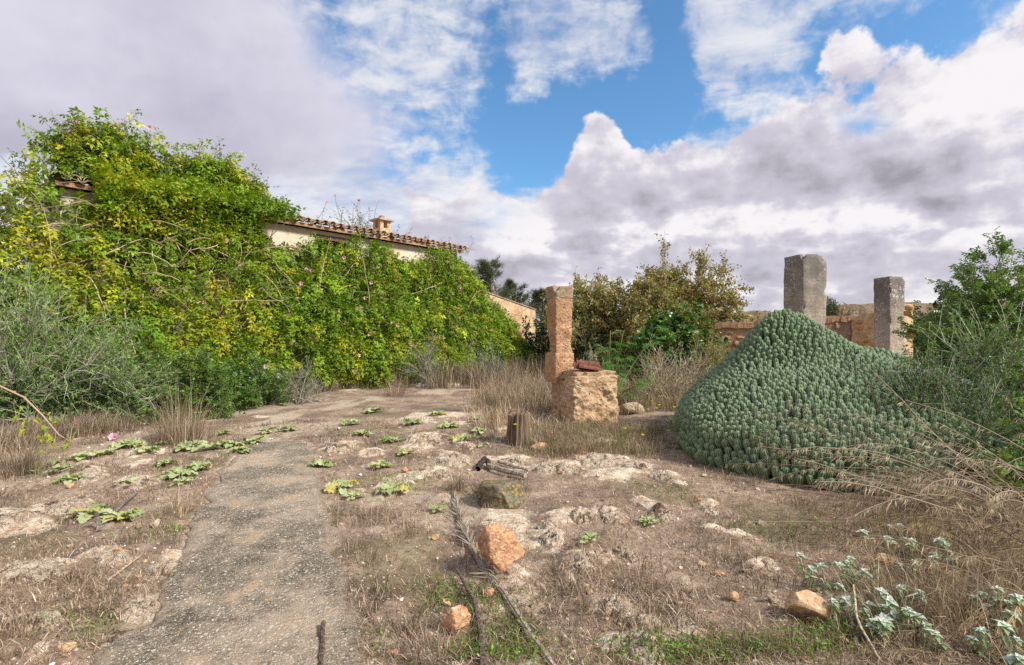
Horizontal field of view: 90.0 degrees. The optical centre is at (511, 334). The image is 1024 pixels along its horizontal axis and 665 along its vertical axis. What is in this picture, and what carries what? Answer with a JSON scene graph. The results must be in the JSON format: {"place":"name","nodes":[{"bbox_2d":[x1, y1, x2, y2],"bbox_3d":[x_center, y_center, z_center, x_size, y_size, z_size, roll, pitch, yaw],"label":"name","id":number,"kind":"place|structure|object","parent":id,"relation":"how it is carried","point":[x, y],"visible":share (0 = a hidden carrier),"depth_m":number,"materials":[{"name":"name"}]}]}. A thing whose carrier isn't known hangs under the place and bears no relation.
{"place":"outdoors","nodes":[
{"label":"outdoors","id":0,"kind":"place"},
{"bbox_2d":[0,372,453,457],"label":"dry grass","id":1,"kind":"structure","parent":0,"point":[94,428],"depth_m":8.10,"materials":[{"name":"plant"}]},
{"bbox_2d":[93,441,370,664],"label":"path","id":2,"kind":"structure","parent":0,"point":[259,575],"depth_m":3.25,"materials":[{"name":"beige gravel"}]},
{"bbox_2d":[318,620,325,664],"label":"stick","id":3,"kind":"object","parent":2,"relation":"on","point":[322,650],"visible":1,"depth_m":2.62,"materials":[{"name":"brown wood"}]},
{"bbox_2d":[0,336,1023,664],"bbox_3d":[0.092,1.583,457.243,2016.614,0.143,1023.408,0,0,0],"label":"ground","id":4,"kind":"structure","parent":0,"point":[414,404],"depth_m":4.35,"materials":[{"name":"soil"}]},
{"bbox_2d":[0,509,45,525],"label":"bedrock","id":5,"kind":"structure","parent":4,"relation":"on","point":[19,513],"depth_m":4.30,"materials":[{"name":"beige stone"}]},
{"bbox_2d":[0,561,46,585],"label":"bedrock","id":6,"kind":"structure","parent":4,"relation":"on","point":[9,571],"depth_m":3.27,"materials":[{"name":"beige stone"}]},
{"bbox_2d":[0,421,84,481],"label":"grass tuft","id":7,"kind":"object","parent":4,"relation":"on","point":[28,464],"visible":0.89,"depth_m":5.87,"materials":[{"name":"plant"}]},
{"bbox_2d":[0,385,75,454],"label":"vine shoot","id":8,"kind":"object","parent":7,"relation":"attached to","point":[38,437],"visible":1,"depth_m":5.59,"materials":[{"name":"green plant"}]},
{"bbox_2d":[22,609,62,629],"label":"bedrock","id":9,"kind":"structure","parent":4,"relation":"on","point":[56,613],"depth_m":2.75,"materials":[{"name":"beige stone"}]},
{"bbox_2d":[12,559,74,583],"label":"bedrock","id":10,"kind":"structure","parent":4,"relation":"on","point":[57,572],"depth_m":3.31,"materials":[{"name":"beige stone"}]},
{"bbox_2d":[0,361,131,428],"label":"lentisk shrub","id":11,"kind":"object","parent":4,"relation":"on","point":[99,398],"visible":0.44,"depth_m":8.55,"materials":[{"name":"green plant"}]},
{"bbox_2d":[40,495,95,515],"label":"bedrock","id":12,"kind":"structure","parent":4,"relation":"on","point":[57,507],"depth_m":4.65,"materials":[{"name":"beige stone"}]},
{"bbox_2d":[53,464,109,483],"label":"bedrock","id":13,"kind":"structure","parent":4,"relation":"on","point":[94,474],"depth_m":5.71,"materials":[{"name":"beige stone"}]},
{"bbox_2d":[58,502,112,523],"bbox_3d":[-3.705,1.550,4.471,0.323,0.099,0.406,0,0,34],"label":"mullein","id":14,"kind":"object","parent":4,"relation":"on","point":[95,508],"visible":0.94,"depth_m":4.45,"materials":[{"name":"green plant"}]},
{"bbox_2d":[0,252,171,439],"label":"wild olive","id":15,"kind":"object","parent":4,"relation":"on","point":[24,367],"visible":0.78,"depth_m":8.55,"materials":[{"name":"green plant"}]},
{"bbox_2d":[11,314,189,428],"bbox_3d":[-7.308,0.622,9.249,2.484,2.093,2.444,0,0,0],"label":"wild olive","id":16,"kind":"object","parent":4,"relation":"on","point":[119,388],"visible":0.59,"depth_m":8.91,"materials":[{"name":"green plant"}]},
{"bbox_2d":[93,551,133,568],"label":"bedrock","id":17,"kind":"structure","parent":4,"relation":"on","point":[108,560],"depth_m":3.51,"materials":[{"name":"beige stone"}]},
{"bbox_2d":[97,628,141,648],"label":"bedrock","id":18,"kind":"structure","parent":4,"relation":"on","point":[112,637],"depth_m":2.68,"materials":[{"name":"stone"}]},
{"bbox_2d":[94,506,145,523],"bbox_3d":[-3.397,1.572,4.432,0.320,0.105,0.318,0,0,0],"label":"mullein","id":19,"kind":"object","parent":4,"relation":"on","point":[114,515],"visible":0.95,"depth_m":4.42,"materials":[{"name":"green plant"}]},
{"bbox_2d":[109,474,158,491],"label":"bedrock","id":20,"kind":"structure","parent":4,"relation":"on","point":[139,482],"depth_m":5.34,"materials":[{"name":"beige stone"}]},
{"bbox_2d":[117,593,160,623],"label":"bedrock","id":21,"kind":"structure","parent":4,"relation":"on","point":[147,609],"depth_m":2.93,"materials":[{"name":"beige stone"}]},
{"bbox_2d":[143,556,182,574],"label":"bedrock","id":22,"kind":"structure","parent":4,"relation":"on","point":[163,560],"depth_m":3.45,"materials":[{"name":"stone"}]},
{"bbox_2d":[132,467,208,519],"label":"grass tuft","id":23,"kind":"object","parent":4,"relation":"on","point":[179,508],"visible":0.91,"depth_m":4.51,"materials":[{"name":"plant"}]},
{"bbox_2d":[98,339,245,423],"bbox_3d":[-6.628,0.895,9.972,2.295,1.648,2.345,0,0,40],"label":"lentisk shrub","id":24,"kind":"object","parent":4,"relation":"on","point":[182,362],"visible":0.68,"depth_m":9.95,"materials":[{"name":"green plant"}]},
{"bbox_2d":[157,465,198,479],"bbox_3d":[-3.730,1.545,5.728,0.418,0.155,0.420,0,0,0],"label":"mullein","id":25,"kind":"object","parent":4,"relation":"on","point":[172,472],"visible":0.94,"depth_m":5.69,"materials":[{"name":"green plant"}]},
{"bbox_2d":[116,369,241,446],"bbox_3d":[-4.881,0.977,7.488,2.024,1.294,1.842,0,0,0],"label":"grass tuft","id":26,"kind":"object","parent":4,"relation":"on","point":[176,434],"visible":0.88,"depth_m":7.53,"materials":[{"name":"plant"}]},
{"bbox_2d":[192,348,293,410],"bbox_3d":[-6.224,1.025,11.618,2.653,1.424,2.110,0,0,0],"label":"lentisk shrub","id":27,"kind":"object","parent":4,"relation":"on","point":[252,382],"visible":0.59,"depth_m":11.52,"materials":[{"name":"green plant"}]},
{"bbox_2d":[20,171,468,386],"bbox_3d":[-8.301,-1.255,17.969,6.566,6.309,12.668,0,0,41],"label":"farmhouse","id":28,"kind":"object","parent":4,"relation":"on","point":[291,235],"visible":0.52,"depth_m":15.57,"materials":[{"name":"beige paint"}]},
{"bbox_2d":[0,106,543,409],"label":"flowering vine","id":29,"kind":"object","parent":4,"relation":"on","point":[213,199],"visible":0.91,"depth_m":12.88,"materials":[{"name":"green plant"}]},
{"bbox_2d":[264,355,342,404],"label":"grey bush","id":30,"kind":"object","parent":4,"relation":"on","point":[294,385],"visible":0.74,"depth_m":12.21,"materials":[{"name":"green plant"}]},
{"bbox_2d":[323,478,358,493],"bbox_3d":[-1.743,1.547,5.246,0.348,0.112,0.362,0,0,0],"label":"mullein","id":31,"kind":"object","parent":4,"relation":"on","point":[332,486],"visible":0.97,"depth_m":5.20,"materials":[{"name":"green plant"}]},
{"bbox_2d":[375,480,410,494],"bbox_3d":[-1.176,1.533,5.155,0.342,0.098,0.404,0,0,0],"label":"mullein","id":32,"kind":"object","parent":4,"relation":"on","point":[402,486],"visible":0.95,"depth_m":5.11,"materials":[{"name":"green plant"}]},
{"bbox_2d":[367,359,426,398],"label":"grass tuft","id":33,"kind":"object","parent":4,"relation":"on","point":[398,390],"visible":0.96,"depth_m":13.26,"materials":[{"name":"plant"}]},
{"bbox_2d":[406,433,442,447],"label":"bedrock","id":34,"kind":"structure","parent":4,"relation":"on","point":[425,440],"depth_m":7.40,"materials":[{"name":"beige stone"}]},
{"bbox_2d":[399,325,453,388],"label":"grey bush","id":35,"kind":"object","parent":4,"relation":"on","point":[428,357],"visible":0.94,"depth_m":15.13,"materials":[{"name":"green plant"}]},
{"bbox_2d":[433,452,470,467],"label":"bedrock","id":36,"kind":"structure","parent":4,"relation":"on","point":[454,459],"depth_m":6.30,"materials":[{"name":"beige stone"}]},
{"bbox_2d":[441,462,468,492],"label":"grass tuft","id":37,"kind":"object","parent":4,"relation":"on","point":[458,486],"visible":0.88,"depth_m":5.24,"materials":[{"name":"plant"}]},
{"bbox_2d":[441,605,470,634],"bbox_3d":[-0.306,1.552,2.791,0.148,0.152,0.134,0,0,-40],"label":"orange stone","id":38,"kind":"object","parent":4,"relation":"on","point":[457,617],"visible":0.98,"depth_m":2.75,"materials":[{"name":"orange stone"}]},
{"bbox_2d":[8,430,928,664],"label":"weeds","id":39,"kind":"object","parent":4,"relation":"on","point":[676,644],"visible":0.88,"depth_m":2.64,"materials":[{"name":"green plant"}]},
{"bbox_2d":[455,568,489,664],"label":"stick","id":40,"kind":"object","parent":4,"relation":"on","point":[482,660],"visible":0.95,"depth_m":2.74,"materials":[{"name":"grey wood"}]},
{"bbox_2d":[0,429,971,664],"bbox_3d":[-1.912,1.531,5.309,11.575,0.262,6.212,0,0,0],"label":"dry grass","id":41,"kind":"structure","parent":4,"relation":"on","point":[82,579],"depth_m":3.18,"materials":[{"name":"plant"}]},
{"bbox_2d":[460,336,513,384],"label":"grey bush","id":42,"kind":"object","parent":4,"relation":"on","point":[490,363],"visible":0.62,"depth_m":16.52,"materials":[{"name":"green plant"}]},
{"bbox_2d":[467,254,515,313],"bbox_3d":[-1.354,-1.760,31.206,4.652,6.730,5.391,0,0,22],"label":"pine tree","id":43,"kind":"object","parent":4,"relation":"on","point":[484,266],"visible":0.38,"depth_m":30.86,"materials":[{"name":"green plant"}]},
{"bbox_2d":[471,479,525,508],"bbox_3d":[-0.137,1.520,4.860,0.525,0.265,0.412,0,0,11],"label":"lichen stone","id":44,"kind":"object","parent":4,"relation":"on","point":[506,494],"visible":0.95,"depth_m":4.74,"materials":[{"name":"grey stone"}]},
{"bbox_2d":[477,523,524,573],"bbox_3d":[-0.083,1.440,3.442,0.257,0.307,0.259,0,0,44],"label":"orange stone","id":45,"kind":"object","parent":4,"relation":"on","point":[500,547],"visible":0.99,"depth_m":3.38,"materials":[{"name":"orange stone"}]},
{"bbox_2d":[446,488,556,664],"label":"palm frond","id":46,"kind":"object","parent":4,"relation":"on","point":[484,570],"visible":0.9,"depth_m":3.41,"materials":[{"name":"plant"}]},
{"bbox_2d":[475,290,535,357],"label":"yard wall","id":47,"kind":"structure","parent":4,"relation":"on","point":[513,308],"depth_m":22.83,"materials":[{"name":"paint"}]},
{"bbox_2d":[486,463,526,477],"bbox_3d":[-0.081,1.583,5.933,0.083,0.088,0.674,0,0,-41],"label":"plank","id":48,"kind":"object","parent":4,"relation":"on","point":[508,471],"visible":0.98,"depth_m":5.88,"materials":[{"name":"grey wood"}]},
{"bbox_2d":[505,409,529,446],"bbox_3d":[0.085,1.379,7.603,0.388,0.517,0.406,0,0,0],"label":"tree stump","id":49,"kind":"object","parent":4,"relation":"on","point":[518,428],"visible":0.94,"depth_m":7.48,"materials":[{"name":"brown wood"}]},
{"bbox_2d":[502,277,545,333],"bbox_3d":[-0.011,-1.075,32.903,4.239,5.360,4.353,0,0,27],"label":"pine tree","id":50,"kind":"object","parent":4,"relation":"on","point":[520,299],"visible":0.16,"depth_m":32.70,"materials":[{"name":"green plant"}]},
{"bbox_2d":[518,311,549,360],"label":"scrub bush","id":51,"kind":"object","parent":4,"relation":"on","point":[538,338],"visible":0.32,"depth_m":21.85,"materials":[{"name":"green plant"}]},
{"bbox_2d":[538,528,561,547],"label":"bedrock","id":52,"kind":"structure","parent":4,"relation":"on","point":[548,535],"depth_m":3.90,"materials":[{"name":"stone"}]},
{"bbox_2d":[533,462,582,474],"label":"bedrock","id":53,"kind":"structure","parent":4,"relation":"on","point":[555,468],"depth_m":5.93,"materials":[{"name":"beige stone"}]},
{"bbox_2d":[545,285,573,382],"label":"brown pillar","id":54,"kind":"structure","parent":4,"relation":"on","point":[559,358],"depth_m":9.55,"materials":[{"name":"stone"}]},
{"bbox_2d":[415,348,709,459],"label":"tall dry grass","id":55,"kind":"structure","parent":4,"relation":"on","point":[531,392],"depth_m":10.14,"materials":[{"name":"plant"}]},
{"bbox_2d":[537,292,619,374],"bbox_3d":[2.716,0.030,19.126,3.026,3.346,3.035,0,0,27],"label":"scrub bush","id":56,"kind":"object","parent":4,"relation":"on","point":[585,339],"visible":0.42,"depth_m":18.56,"materials":[{"name":"green plant"}]},
{"bbox_2d":[570,505,594,523],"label":"bedrock","id":57,"kind":"structure","parent":4,"relation":"on","point":[579,515],"depth_m":4.40,"materials":[{"name":"stone"}]},
{"bbox_2d":[550,369,618,426],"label":"masonry block","id":58,"kind":"structure","parent":4,"relation":"on","point":[579,391],"depth_m":9.16,"materials":[{"name":"stone"}]},
{"bbox_2d":[572,360,601,370],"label":"broken roof tiles","id":59,"kind":"object","parent":58,"relation":"on","point":[587,365],"visible":0.99,"depth_m":9.19,"materials":[{"name":"ceramic"}]},
{"bbox_2d":[573,551,596,573],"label":"bedrock","id":60,"kind":"structure","parent":4,"relation":"on","point":[584,556],"depth_m":3.51,"materials":[{"name":"stone"}]},
{"bbox_2d":[576,453,628,468],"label":"bedrock","id":61,"kind":"structure","parent":4,"relation":"on","point":[600,459],"depth_m":6.29,"materials":[{"name":"beige stone"}]},
{"bbox_2d":[600,595,627,618],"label":"bedrock","id":62,"kind":"structure","parent":4,"relation":"on","point":[611,606],"depth_m":2.92,"materials":[{"name":"beige stone"}]},
{"bbox_2d":[599,505,628,523],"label":"bedrock","id":63,"kind":"structure","parent":4,"relation":"on","point":[609,515],"depth_m":4.43,"materials":[{"name":"beige stone"}]},
{"bbox_2d":[593,327,668,399],"bbox_3d":[2.504,0.724,11.048,1.694,1.775,0.863,0,0,23],"label":"castor plant","id":64,"kind":"object","parent":4,"relation":"on","point":[608,363],"visible":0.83,"depth_m":11.08,"materials":[{"name":"green plant"}]},
{"bbox_2d":[619,402,643,413],"bbox_3d":[2.417,1.516,10.457,0.534,0.271,0.319,0,0,-17],"label":"pale stone","id":65,"kind":"object","parent":4,"relation":"on","point":[630,408],"visible":0.8,"depth_m":10.34,"materials":[{"name":"stone"}]},
{"bbox_2d":[624,626,660,662],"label":"bedrock","id":66,"kind":"structure","parent":4,"relation":"on","point":[639,652],"depth_m":2.54,"materials":[{"name":"beige stone"}]},
{"bbox_2d":[534,231,763,380],"bbox_3d":[5.669,0.065,19.933,9.535,7.796,8.013,0,0,0],"label":"fig tree","id":67,"kind":"object","parent":4,"relation":"on","point":[639,299],"visible":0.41,"depth_m":18.54,"materials":[{"name":"green plant"}]},
{"bbox_2d":[647,502,673,521],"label":"bedrock","id":68,"kind":"structure","parent":4,"relation":"on","point":[656,510],"depth_m":4.56,"materials":[{"name":"stone"}]},
{"bbox_2d":[617,341,706,408],"bbox_3d":[3.198,0.898,11.657,2.268,1.530,2.255,0,0,0],"label":"scrub bush","id":69,"kind":"object","parent":4,"relation":"on","point":[656,388],"visible":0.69,"depth_m":11.53,"materials":[{"name":"green plant"}]},
{"bbox_2d":[620,297,728,384],"bbox_3d":[4.999,0.247,15.559,3.531,2.762,2.476,0,0,0],"label":"ivy clump","id":70,"kind":"object","parent":4,"relation":"on","point":[674,323],"visible":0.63,"depth_m":15.12,"materials":[{"name":"green plant"}]},
{"bbox_2d":[636,334,713,389],"bbox_3d":[4.104,0.808,13.016,2.289,1.680,2.152,0,0,41],"label":"scrub bush","id":71,"kind":"object","parent":4,"relation":"on","point":[689,372],"visible":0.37,"depth_m":12.89,"materials":[{"name":"green plant"}]},
{"bbox_2d":[672,327,732,387],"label":"scrub bush","id":72,"kind":"object","parent":4,"relation":"on","point":[721,357],"visible":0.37,"depth_m":13.92,"materials":[{"name":"green plant"}]},
{"bbox_2d":[714,320,760,357],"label":"rubble wall","id":73,"kind":"structure","parent":4,"relation":"on","point":[739,331],"depth_m":16.22,"materials":[{"name":"beige stone"}]},
{"bbox_2d":[784,254,826,418],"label":"gate pillar","id":74,"kind":"structure","parent":4,"relation":"on","point":[805,279],"depth_m":8.05,"materials":[{"name":"stone"}]},
{"bbox_2d":[784,589,832,622],"bbox_3d":[1.673,1.535,2.889,0.237,0.169,0.159,0,0,17],"label":"tan stone","id":75,"kind":"object","parent":4,"relation":"on","point":[806,601],"visible":0.88,"depth_m":2.85,"materials":[{"name":"beige stone"}]},
{"bbox_2d":[804,562,831,594],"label":"silver plant","id":76,"kind":"object","parent":4,"relation":"on","point":[820,564],"visible":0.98,"depth_m":3.18,"materials":[{"name":"green plant"}]},
{"bbox_2d":[825,316,852,341],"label":"rubble wall","id":77,"kind":"structure","parent":4,"relation":"on","point":[840,325],"depth_m":15.43,"materials":[{"name":"beige stone"}]},
{"bbox_2d":[826,296,856,315],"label":"olive bush","id":78,"kind":"object","parent":4,"relation":"on","point":[830,304],"visible":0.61,"depth_m":19.21,"materials":[{"name":"green plant"}]},
{"bbox_2d":[672,309,1023,496],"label":"spurge mound","id":79,"kind":"object","parent":4,"relation":"on","point":[771,363],"visible":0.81,"depth_m":6.07,"materials":[{"name":"green plant"}]},
{"bbox_2d":[746,413,819,459],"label":"buckthorn sprig","id":80,"kind":"object","parent":79,"relation":"on","point":[764,431],"visible":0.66,"depth_m":5.58,"materials":[{"name":"green plant"}]},
{"bbox_2d":[832,556,869,590],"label":"silver plant","id":81,"kind":"object","parent":4,"relation":"on","point":[851,558],"visible":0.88,"depth_m":3.18,"materials":[{"name":"green plant"}]},
{"bbox_2d":[715,301,1011,332],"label":"parapet wall","id":82,"kind":"structure","parent":4,"relation":"on","point":[864,308],"depth_m":19.51,"materials":[{"name":"beige stone"}]},
{"bbox_2d":[725,371,1023,556],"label":"arching grass","id":83,"kind":"structure","parent":4,"relation":"on","point":[953,486],"depth_m":4.54,"materials":[{"name":"plant"}]},
{"bbox_2d":[860,587,891,615],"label":"silver plant","id":84,"kind":"object","parent":4,"relation":"on","point":[880,593],"visible":0.68,"depth_m":2.88,"materials":[{"name":"green plant"}]},
{"bbox_2d":[866,615,891,645],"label":"silver plant","id":85,"kind":"object","parent":4,"relation":"on","point":[881,620],"visible":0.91,"depth_m":2.62,"materials":[{"name":"green plant"}]},
{"bbox_2d":[863,612,894,645],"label":"silver plant","id":86,"kind":"object","parent":4,"relation":"on","point":[881,614],"visible":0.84,"depth_m":2.63,"materials":[{"name":"green plant"}]},
{"bbox_2d":[852,304,915,357],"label":"rubble wall","id":87,"kind":"structure","parent":4,"relation":"on","point":[862,329],"depth_m":14.84,"materials":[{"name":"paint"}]},
{"bbox_2d":[876,595,898,622],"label":"silver plant","id":88,"kind":"object","parent":4,"relation":"on","point":[888,600],"visible":0.5,"depth_m":2.77,"materials":[{"name":"green plant"}]},
{"bbox_2d":[753,441,1023,584],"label":"arching grass","id":89,"kind":"structure","parent":4,"relation":"on","point":[963,524],"depth_m":4.14,"materials":[{"name":"plant"}]},
{"bbox_2d":[873,276,904,354],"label":"gate pillar","id":90,"kind":"structure","parent":4,"relation":"on","point":[889,301],"depth_m":11.42,"materials":[{"name":"stone"}]},
{"bbox_2d":[755,498,1023,603],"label":"arching grass","id":91,"kind":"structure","parent":4,"relation":"on","point":[953,530],"depth_m":3.55,"materials":[{"name":"plant"}]},
{"bbox_2d":[887,607,914,638],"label":"silver plant","id":92,"kind":"object","parent":4,"relation":"on","point":[905,610],"visible":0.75,"depth_m":2.69,"materials":[{"name":"green plant"}]},
{"bbox_2d":[808,475,1023,659],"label":"dry grass","id":93,"kind":"structure","parent":4,"relation":"on","point":[949,594],"depth_m":3.09,"materials":[{"name":"plant"}]},
{"bbox_2d":[907,611,932,642],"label":"silver plant","id":94,"kind":"object","parent":4,"relation":"on","point":[917,617],"visible":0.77,"depth_m":2.63,"materials":[{"name":"green plant"}]},
{"bbox_2d":[833,521,1023,646],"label":"arching grass","id":95,"kind":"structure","parent":4,"relation":"on","point":[1012,618],"depth_m":3.06,"materials":[{"name":"plant"}]},
{"bbox_2d":[845,342,1023,494],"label":"buckthorn bush","id":96,"kind":"object","parent":4,"relation":"on","point":[929,383],"visible":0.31,"depth_m":5.65,"materials":[{"name":"green plant"}]},
{"bbox_2d":[922,628,948,653],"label":"silver plant","id":97,"kind":"object","parent":4,"relation":"on","point":[936,634],"visible":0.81,"depth_m":2.55,"materials":[{"name":"green plant"}]},
{"bbox_2d":[848,598,1023,664],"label":"arching grass","id":98,"kind":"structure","parent":4,"relation":"on","point":[917,651],"depth_m":2.49,"materials":[{"name":"plant"}]},
{"bbox_2d":[911,284,978,362],"bbox_3d":[14.323,0.069,17.830,4.368,3.503,3.696,0,0,44],"label":"green tree","id":99,"kind":"object","parent":4,"relation":"on","point":[923,318],"visible":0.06,"depth_m":17.21,"materials":[{"name":"green plant"}]},
{"bbox_2d":[874,288,1023,447],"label":"buckthorn bush","id":100,"kind":"object","parent":4,"relation":"on","point":[981,351],"visible":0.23,"depth_m":6.07,"materials":[{"name":"green plant"}]},
{"bbox_2d":[892,226,1023,400],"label":"lentisk shrub","id":101,"kind":"object","parent":4,"relation":"on","point":[986,299],"visible":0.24,"depth_m":8.01,"materials":[{"name":"green plant"}]},
{"bbox_2d":[963,626,999,664],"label":"silver plant","id":102,"kind":"object","parent":4,"relation":"on","point":[978,639],"visible":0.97,"depth_m":2.50,"materials":[{"name":"green plant"}]},
{"bbox_2d":[958,398,1023,500],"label":"lentisk shrub","id":103,"kind":"object","parent":4,"relation":"on","point":[1006,460],"visible":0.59,"depth_m":4.87,"materials":[{"name":"green plant"}]},
{"bbox_2d":[966,593,1023,633],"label":"silver plant","id":104,"kind":"object","parent":4,"relation":"on","point":[1018,598],"visible":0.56,"depth_m":2.73,"materials":[{"name":"green plant"}]},
{"bbox_2d":[990,618,1023,664],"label":"silver plant","id":105,"kind":"object","parent":4,"relation":"on","point":[1007,629],"visible":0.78,"depth_m":2.46,"materials":[{"name":"green plant"}]},
{"bbox_2d":[1001,652,1023,664],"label":"silver plant","id":106,"kind":"object","parent":4,"relation":"on","point":[1016,659],"visible":1,"depth_m":2.31,"materials":[{"name":"green plant"}]},
{"bbox_2d":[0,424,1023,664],"bbox_3d":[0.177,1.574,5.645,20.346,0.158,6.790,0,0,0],"label":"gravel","id":107,"kind":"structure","parent":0,"point":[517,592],"depth_m":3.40,"materials":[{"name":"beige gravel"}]},
{"bbox_2d":[0,0,1023,333],"label":"sky","id":108,"kind":"structure","parent":0,"point":[874,139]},
{"bbox_2d":[525,287,548,343],"bbox_3d":[1.988,-1.028,36.345,5.480,5.268,4.600,0,0,0],"label":"pine tree","id":109,"kind":"object","parent":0,"point":[539,306],"visible":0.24,"depth_m":35.78,"materials":[{"name":"green plant"}]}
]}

